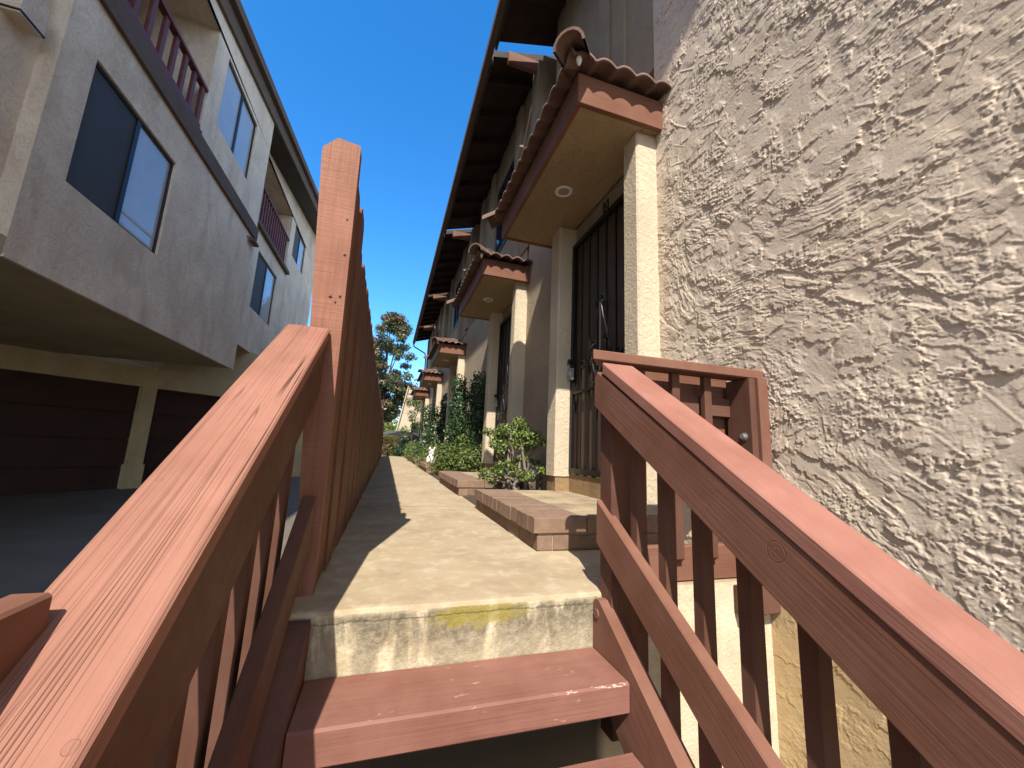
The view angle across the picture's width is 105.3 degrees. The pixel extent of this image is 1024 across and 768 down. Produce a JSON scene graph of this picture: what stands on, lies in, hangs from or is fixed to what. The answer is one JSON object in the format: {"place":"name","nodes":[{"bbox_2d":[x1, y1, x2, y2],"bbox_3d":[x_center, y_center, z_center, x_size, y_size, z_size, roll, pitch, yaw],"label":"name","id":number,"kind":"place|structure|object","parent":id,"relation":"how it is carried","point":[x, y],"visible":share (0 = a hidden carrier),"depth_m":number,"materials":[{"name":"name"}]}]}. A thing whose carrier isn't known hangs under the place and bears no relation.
{"place":"outdoors","nodes":[
{"label":"outdoors","id":0,"kind":"place"},
{"bbox_2d":[0,476,299,598],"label":"driveway","id":1,"kind":"structure","parent":0,"point":[46,539],"depth_m":4.94,"materials":[{"name":"concrete"}]},
{"bbox_2d":[383,417,398,431],"bbox_3d":[-12.434,4.605,37.875,4.612,3.718,3.174,12,-14,-45],"label":"tree","id":2,"kind":"object","parent":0,"point":[392,425],"visible":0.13,"depth_m":37.59,"materials":[{"name":"green plant"}]},
{"bbox_2d":[373,311,417,423],"bbox_3d":[-8.339,-0.165,26.181,4.262,9.510,3.982,6,-10,-17],"label":"tree","id":3,"kind":"object","parent":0,"point":[399,327],"visible":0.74,"depth_m":25.77,"materials":[{"name":"green plant"}]},
{"bbox_2d":[240,0,553,430],"label":"sky","id":4,"kind":"structure","parent":0,"point":[395,80],"materials":[{"name":"blue"}]},
{"bbox_2d":[383,430,418,446],"bbox_3d":[-6.168,3.315,21.857,3.942,1.359,1.665,6,-10,-17],"label":"parked car","id":5,"kind":"object","parent":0,"point":[415,436],"visible":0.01,"depth_m":21.21,"materials":[{"name":"grey paint"}]},
{"bbox_2d":[396,386,420,452],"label":"end house","id":6,"kind":"structure","parent":0,"point":[403,418],"depth_m":23.48,"materials":[{"name":"beige paint"}]},
{"bbox_2d":[290,456,736,618],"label":"path","id":7,"kind":"structure","parent":0,"point":[413,537],"depth_m":1.80,"materials":[{"name":"beige concrete"}]},
{"bbox_2d":[296,138,383,596],"bbox_3d":[-3.456,1.214,9.993,0.166,1.744,18.173,6,-10,-17],"label":"board fence","id":8,"kind":"object","parent":7,"relation":"on","point":[343,430],"visible":1,"depth_m":1.56,"materials":[{"name":"brown wood"}]},
{"bbox_2d":[381,434,398,455],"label":"clipped hedge","id":9,"kind":"object","parent":7,"relation":"on","point":[388,444],"visible":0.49,"depth_m":19.49,"materials":[{"name":"green plant"}]},
{"bbox_2d":[411,404,441,462],"bbox_3d":[-2.435,1.565,11.994,1.223,1.908,1.439,6,-10,-17],"label":"ivy shrub","id":10,"kind":"object","parent":7,"relation":"on","point":[428,427],"visible":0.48,"depth_m":11.88,"materials":[{"name":"green plant"}]},
{"bbox_2d":[419,461,439,472],"bbox_3d":[-1.597,1.871,8.811,0.856,0.168,1.678,6,-10,-17],"label":"brick step","id":11,"kind":"object","parent":7,"relation":"on","point":[424,465],"visible":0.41,"depth_m":8.13,"materials":[{"name":"brick"}]},
{"bbox_2d":[426,447,434,463],"bbox_3d":[-1.748,1.545,8.488,0.240,0.357,0.240,6,-10,-17],"label":"garden ornament","id":12,"kind":"object","parent":11,"relation":"on","point":[429,451],"visible":0.62,"depth_m":8.43,"materials":[{"name":"white ceramic"}]},
{"bbox_2d":[406,458,475,504],"bbox_3d":[-2.689,2.494,12.247,0.810,0.001,18.370,6,-10,-17],"label":"planting bed","id":13,"kind":"object","parent":7,"relation":"on","point":[472,499],"visible":0.16,"depth_m":4.20,"materials":[{"name":"soil"}]},
{"bbox_2d":[392,442,409,456],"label":"leafy shrub","id":14,"kind":"object","parent":13,"relation":"on","point":[398,453],"visible":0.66,"depth_m":19.17,"materials":[{"name":"green plant"}]},
{"bbox_2d":[398,397,421,440],"bbox_3d":[-5.348,2.205,20.756,1.310,3.271,1.724,6,-10,-17],"label":"tree","id":15,"kind":"object","parent":13,"relation":"on","point":[414,402],"visible":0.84,"depth_m":20.61,"materials":[{"name":"green plant"}]},
{"bbox_2d":[402,438,420,460],"bbox_3d":[-3.916,2.627,15.580,0.875,1.149,5.106,6,-10,-17],"label":"leafy shrub","id":16,"kind":"object","parent":13,"relation":"on","point":[409,452],"visible":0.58,"depth_m":14.01,"materials":[{"name":"green plant"}]},
{"bbox_2d":[412,441,444,469],"bbox_3d":[-1.772,1.705,9.184,1.112,0.894,3.846,6,-10,-17],"label":"leafy shrub","id":17,"kind":"object","parent":13,"relation":"on","point":[424,454],"visible":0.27,"depth_m":9.67,"materials":[{"name":"green plant"}]},
{"bbox_2d":[436,393,447,447],"bbox_3d":[-2.033,1.358,11.561,0.362,2.217,1.196,6,-10,-17],"label":"ivy hedge","id":18,"kind":"object","parent":13,"relation":"on","point":[441,425],"visible":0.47,"depth_m":11.43,"materials":[{"name":"green plant"}]},
{"bbox_2d":[433,374,470,473],"bbox_3d":[-1.001,0.789,7.350,0.772,2.026,0.801,-1,-10,21],"label":"ivy shrub","id":19,"kind":"object","parent":13,"relation":"on","point":[460,416],"visible":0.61,"depth_m":7.28,"materials":[{"name":"green plant"}]},
{"bbox_2d":[425,433,482,474],"bbox_3d":[-1.049,1.268,6.904,0.706,0.904,1.745,10,-12,-36],"label":"leafy shrub","id":20,"kind":"object","parent":13,"relation":"on","point":[461,458],"visible":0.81,"depth_m":6.60,"materials":[{"name":"green plant"}]},
{"bbox_2d":[465,368,485,471],"bbox_3d":[-0.632,0.726,7.055,0.423,2.076,1.029,6,-10,-17],"label":"ivy hedge","id":21,"kind":"object","parent":13,"relation":"on","point":[475,427],"visible":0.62,"depth_m":6.95,"materials":[{"name":"green plant"}]},
{"bbox_2d":[476,416,546,489],"bbox_3d":[-0.004,0.785,4.124,0.730,0.894,0.698,6,-10,-17],"label":"jade plant","id":22,"kind":"object","parent":13,"relation":"on","point":[502,443],"visible":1,"depth_m":4.03,"materials":[{"name":"green plant"}]},
{"bbox_2d":[522,464,540,489],"bbox_3d":[0.207,1.070,4.274,0.210,0.375,0.210,6,-10,-17],"label":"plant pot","id":23,"kind":"object","parent":13,"relation":"on","point":[531,485],"visible":0.35,"depth_m":4.23,"materials":[{"name":"brown ceramic"}]},
{"bbox_2d":[438,471,523,495],"bbox_3d":[-0.439,1.299,5.179,0.871,0.168,1.668,6,-10,-17],"label":"brick step","id":24,"kind":"object","parent":7,"relation":"on","point":[462,483],"visible":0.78,"depth_m":4.44,"materials":[{"name":"brick"}]},
{"bbox_2d":[289,586,779,767],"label":"path riser","id":25,"kind":"object","parent":7,"relation":"attached to","point":[350,645],"depth_m":1.32,"materials":[{"name":"concrete"}]},
{"bbox_2d":[474,489,657,550],"bbox_3d":[0.307,0.932,2.848,0.876,0.168,1.488,6,-10,-17],"label":"brick step","id":26,"kind":"object","parent":7,"relation":"on","point":[543,520],"visible":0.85,"depth_m":2.28,"materials":[{"name":"brick"}]},
{"bbox_2d":[593,349,780,614],"bbox_3d":[0.707,0.422,1.671,0.892,1.044,0.190,6,-10,-17],"label":"guard panel","id":27,"kind":"object","parent":7,"relation":"on","point":[736,408],"visible":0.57,"depth_m":1.75,"materials":[{"name":"red paint"}]},
{"label":"ground","id":28,"kind":"structure","parent":0,"visible":0},
{"bbox_2d":[0,0,318,495],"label":"apartment building","id":29,"kind":"structure","parent":28,"relation":"on","point":[159,196],"depth_m":6.11,"materials":[{"name":"grey paint"}]},
{"bbox_2d":[0,369,138,495],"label":"garage door","id":30,"kind":"structure","parent":29,"relation":"in","point":[58,434],"depth_m":7.42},
{"bbox_2d":[66,63,173,253],"bbox_3d":[-4.585,-2.544,4.642,0.044,1.400,1.600,6,-10,-17],"label":"window","id":31,"kind":"structure","parent":29,"relation":"in","point":[117,164],"depth_m":4.52,"materials":[{"name":"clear glass"}]},
{"bbox_2d":[141,389,220,484],"bbox_3d":[-7.486,1.451,9.707,0.130,2.270,2.650,-2,-11,26],"label":"garage door","id":32,"kind":"structure","parent":29,"relation":"in","point":[175,414],"depth_m":8.94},
{"bbox_2d":[217,61,255,178],"bbox_3d":[-5.188,-4.893,7.356,0.044,1.310,1.540,6,-10,-17],"label":"window","id":33,"kind":"structure","parent":29,"relation":"in","point":[236,123],"depth_m":7.32,"materials":[{"name":"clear glass"}]},
{"bbox_2d":[250,253,275,324],"bbox_3d":[-7.061,-2.646,11.053,0.044,1.570,1.800,6,-10,-17],"label":"window","id":34,"kind":"structure","parent":29,"relation":"in","point":[264,279],"depth_m":11.04,"materials":[{"name":"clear glass"}]},
{"bbox_2d":[292,225,304,272],"bbox_3d":[-7.834,-4.887,14.290,0.044,1.190,1.700,6,-10,-17],"label":"window","id":35,"kind":"structure","parent":29,"relation":"in","point":[298,251],"depth_m":14.32,"materials":[{"name":"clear glass"}]},
{"bbox_2d":[247,597,695,767],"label":"wooden stairs","id":36,"kind":"structure","parent":28,"relation":"on","point":[326,722],"depth_m":1.10,"materials":[{"name":"red paint"}]},
{"bbox_2d":[0,324,329,767],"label":"stair railing","id":37,"kind":"object","parent":36,"relation":"attached to","point":[172,589],"visible":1,"depth_m":0.62,"materials":[{"name":"red paint"}]},
{"bbox_2d":[0,592,51,683],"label":"handrail board","id":38,"kind":"object","parent":37,"relation":"on","point":[23,619],"visible":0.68,"depth_m":0.41,"materials":[{"name":"red paint"}]},
{"bbox_2d":[595,363,1023,767],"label":"stair railing","id":39,"kind":"object","parent":36,"relation":"attached to","point":[935,676],"visible":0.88,"depth_m":0.84,"materials":[{"name":"paint"}]},
{"bbox_2d":[408,0,1023,767],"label":"townhouse row","id":40,"kind":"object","parent":28,"relation":"on","point":[812,210],"visible":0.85,"depth_m":1.75,"materials":[{"name":"beige paint"}]},
{"bbox_2d":[453,276,461,330],"bbox_3d":[-1.648,-2.406,11.797,0.014,1.400,1.100,6,-10,-17],"label":"window","id":41,"kind":"structure","parent":40,"relation":"in","point":[456,310],"depth_m":11.88,"materials":[{"name":"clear glass"}]},
{"bbox_2d":[493,312,511,461],"bbox_3d":[-0.073,0.029,5.845,0.110,2.260,1.110,6,-10,-17],"label":"security door","id":42,"kind":"structure","parent":40,"relation":"in","point":[501,396],"depth_m":6.18,"materials":[{"name":"black metal"}]},
{"bbox_2d":[495,157,514,252],"bbox_3d":[-0.136,-3.147,7.089,0.014,1.400,1.100,6,-10,-17],"label":"window","id":43,"kind":"structure","parent":40,"relation":"in","point":[499,242],"depth_m":7.25,"materials":[{"name":"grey glass"}]},
{"bbox_2d":[567,192,624,476],"bbox_3d":[0.749,-0.374,3.283,0.110,2.260,1.110,6,-10,-17],"label":"security door","id":44,"kind":"structure","parent":40,"relation":"in","point":[598,296],"depth_m":3.46,"materials":[{"name":"black metal"}]}
]}

